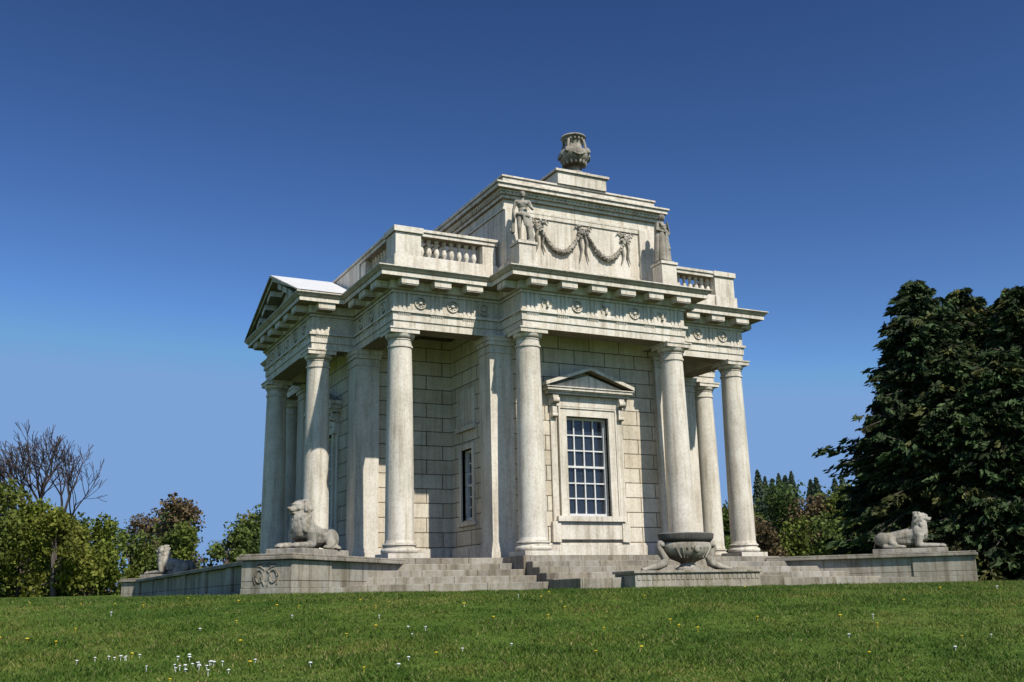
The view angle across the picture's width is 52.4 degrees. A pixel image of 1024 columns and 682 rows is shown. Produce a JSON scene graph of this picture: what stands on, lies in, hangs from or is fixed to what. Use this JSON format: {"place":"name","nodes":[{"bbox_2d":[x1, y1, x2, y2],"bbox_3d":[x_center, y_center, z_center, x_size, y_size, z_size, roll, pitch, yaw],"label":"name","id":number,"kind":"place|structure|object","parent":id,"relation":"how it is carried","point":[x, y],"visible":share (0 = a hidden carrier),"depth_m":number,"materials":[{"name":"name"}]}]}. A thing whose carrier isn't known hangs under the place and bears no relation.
{"place":"outdoors","nodes":[
{"label":"outdoors","id":0,"kind":"place"},
{"bbox_2d":[0,579,1023,681],"bbox_3d":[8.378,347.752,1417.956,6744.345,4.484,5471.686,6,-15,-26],"label":"ground","id":1,"kind":"structure","parent":0,"point":[787,620],"depth_m":12.34,"materials":[{"name":"green plant"}]},
{"bbox_2d":[0,419,106,555],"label":"bare tree","id":2,"kind":"object","parent":1,"relation":"on","point":[24,466],"visible":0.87,"depth_m":78.23,"materials":[{"name":"brown plant"}]},
{"bbox_2d":[121,582,137,596],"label":"wall","id":3,"kind":"structure","parent":1,"relation":"on","point":[130,589],"depth_m":38.34,"materials":[{"name":"stone"}]},
{"bbox_2d":[118,578,143,581],"bbox_3d":[-11.543,8.728,38.205,5.930,0.130,1.340,-6,-14,17],"label":"coping","id":4,"kind":"object","parent":3,"relation":"on","point":[129,580],"visible":0.21,"depth_m":38.34,"materials":[{"name":"stone"}]},
{"bbox_2d":[140,545,195,577],"bbox_3d":[-12.673,8.184,38.692,2.080,1.211,0.946,-6,-14,17],"label":"lion statue","id":5,"kind":"object","parent":4,"relation":"on","point":[167,563],"visible":0.8,"depth_m":38.48,"materials":[{"name":"stone"}]},
{"bbox_2d":[137,566,241,596],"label":"wall","id":6,"kind":"structure","parent":1,"relation":"on","point":[226,581],"depth_m":28.32,"materials":[{"name":"stone"}]},
{"bbox_2d":[136,561,241,581],"bbox_3d":[-9.307,6.772,30.294,0.700,0.095,19.400,6,-15,-26],"label":"coping","id":7,"kind":"object","parent":6,"relation":"on","point":[219,567],"visible":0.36,"depth_m":28.06,"materials":[{"name":"stone"}]},
{"bbox_2d":[240,559,396,594],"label":"wall","id":8,"kind":"structure","parent":1,"relation":"on","point":[307,576],"depth_m":21.58,"materials":[{"name":"stone"}]},
{"bbox_2d":[252,562,279,585],"bbox_3d":[-4.994,4.728,21.123,0.631,0.469,0.044,-6,-14,17],"label":"carved cipher","id":9,"kind":"object","parent":8,"relation":"attached to","point":[269,575],"visible":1,"depth_m":21.11,"materials":[{"name":"stone"}]},
{"bbox_2d":[236,552,411,563],"bbox_3d":[-4.096,5.034,23.874,1.340,0.130,5.930,-6,-14,17],"label":"coping","id":10,"kind":"object","parent":8,"relation":"on","point":[292,555],"visible":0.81,"depth_m":21.94,"materials":[{"name":"stone"}]},
{"bbox_2d":[266,499,348,555],"bbox_3d":[-4.455,4.125,22.949,0.946,1.211,2.080,-6,-14,17],"label":"lion statue","id":11,"kind":"object","parent":10,"relation":"on","point":[306,534],"visible":1,"depth_m":22.51,"materials":[{"name":"stone"}]},
{"bbox_2d":[0,477,863,597],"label":"distant tree row","id":12,"kind":"object","parent":1,"relation":"on","point":[76,562],"visible":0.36,"depth_m":68.03,"materials":[{"name":"green plant"}]},
{"bbox_2d":[0,586,962,679],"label":"dandelion flowers","id":13,"kind":"object","parent":1,"relation":"on","point":[697,627],"visible":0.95,"depth_m":13.00,"materials":[{"name":"yellow plant"}]},
{"bbox_2d":[75,586,997,672],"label":"daisy flowers","id":14,"kind":"object","parent":1,"relation":"on","point":[212,661],"visible":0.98,"depth_m":10.41,"materials":[{"name":"white plant"}]},
{"bbox_2d":[349,556,879,592],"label":"stone steps","id":15,"kind":"structure","parent":1,"relation":"on","point":[442,574],"depth_m":25.88,"materials":[{"name":"grey stone"}]},
{"bbox_2d":[244,168,768,574],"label":"neoclassical temple","id":16,"kind":"structure","parent":15,"relation":"on","point":[470,379],"depth_m":30.60,"materials":[{"name":"stone"}]},
{"bbox_2d":[329,420,604,516],"bbox_3d":[-0.487,4.964,35.344,11.498,2.720,11.498,6,-15,-26],"label":"window glass","id":17,"kind":"structure","parent":16,"relation":"in","point":[577,424],"depth_m":30.41,"materials":[{"name":"glass"}]},
{"bbox_2d":[511,191,533,242],"bbox_3d":[0.332,-3.535,29.910,0.650,1.681,0.505,6,-15,-26],"label":"classical statue","id":18,"kind":"object","parent":16,"relation":"on","point":[521,214],"visible":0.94,"depth_m":29.84,"materials":[{"name":"stone"}]},
{"bbox_2d":[557,132,589,173],"bbox_3d":[1.939,-5.778,32.553,1.028,1.456,1.028,6,-15,-26],"label":"stone urn","id":19,"kind":"object","parent":16,"relation":"on","point":[573,155],"visible":0.91,"depth_m":32.30,"materials":[{"name":"grey stone"}]},
{"bbox_2d":[654,214,673,263],"bbox_3d":[4.628,-3.131,32.079,0.624,1.633,0.448,6,-15,-26],"label":"classical statue","id":20,"kind":"object","parent":16,"relation":"on","point":[662,248],"visible":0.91,"depth_m":31.90,"materials":[{"name":"stone"}]},
{"bbox_2d":[641,532,732,570],"bbox_3d":[4.305,5.196,25.613,2.710,0.909,0.936,6,-15,-26],"label":"stone basin","id":21,"kind":"object","parent":15,"relation":"on","point":[687,550],"visible":0.98,"depth_m":25.27,"materials":[{"name":"grey stone"}]},
{"bbox_2d":[752,469,849,548],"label":"distant poplar row","id":22,"kind":"object","parent":1,"relation":"on","point":[812,489],"visible":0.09,"depth_m":126.74,"materials":[{"name":"green plant"}]},
{"bbox_2d":[830,405,922,554],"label":"conifer tree","id":23,"kind":"object","parent":1,"relation":"on","point":[854,503],"visible":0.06,"depth_m":49.37,"materials":[{"name":"green plant"}]},
{"bbox_2d":[789,555,977,583],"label":"wall","id":24,"kind":"structure","parent":1,"relation":"on","point":[928,569],"depth_m":30.26,"materials":[{"name":"stone"}]},
{"bbox_2d":[766,550,977,560],"bbox_3d":[10.698,6.472,31.192,5.930,0.130,1.340,-6,-14,17],"label":"coping","id":25,"kind":"object","parent":24,"relation":"on","point":[883,555],"visible":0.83,"depth_m":30.55,"materials":[{"name":"stone"}]},
{"bbox_2d":[872,512,947,553],"bbox_3d":[11.797,5.714,31.024,2.080,1.211,0.946,-6,-14,17],"label":"lion statue","id":26,"kind":"object","parent":25,"relation":"on","point":[915,534],"visible":1,"depth_m":30.75,"materials":[{"name":"stone"}]},
{"bbox_2d":[811,279,1023,580],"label":"conifer tree","id":27,"kind":"object","parent":1,"relation":"on","point":[918,329],"visible":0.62,"depth_m":47.62,"materials":[{"name":"green plant"}]},
{"bbox_2d":[868,287,999,544],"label":"conifer tree","id":28,"kind":"object","parent":1,"relation":"on","point":[977,313],"visible":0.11,"depth_m":51.96,"materials":[{"name":"green plant"}]},
{"bbox_2d":[850,347,1023,581],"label":"conifer tree","id":29,"kind":"object","parent":1,"relation":"on","point":[934,479],"visible":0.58,"depth_m":44.71,"materials":[{"name":"green plant"}]},
{"bbox_2d":[917,350,1023,581],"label":"conifer tree","id":30,"kind":"object","parent":1,"relation":"on","point":[994,374],"visible":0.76,"depth_m":44.01,"materials":[{"name":"green plant"}]},
{"bbox_2d":[941,284,1023,579],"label":"conifer tree","id":31,"kind":"object","parent":1,"relation":"on","point":[1005,332],"visible":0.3,"depth_m":47.85,"materials":[{"name":"green plant"}]},
{"bbox_2d":[0,0,1023,590],"label":"sky","id":32,"kind":"structure","parent":0,"point":[161,161],"materials":[{"name":"blue"}]}
]}

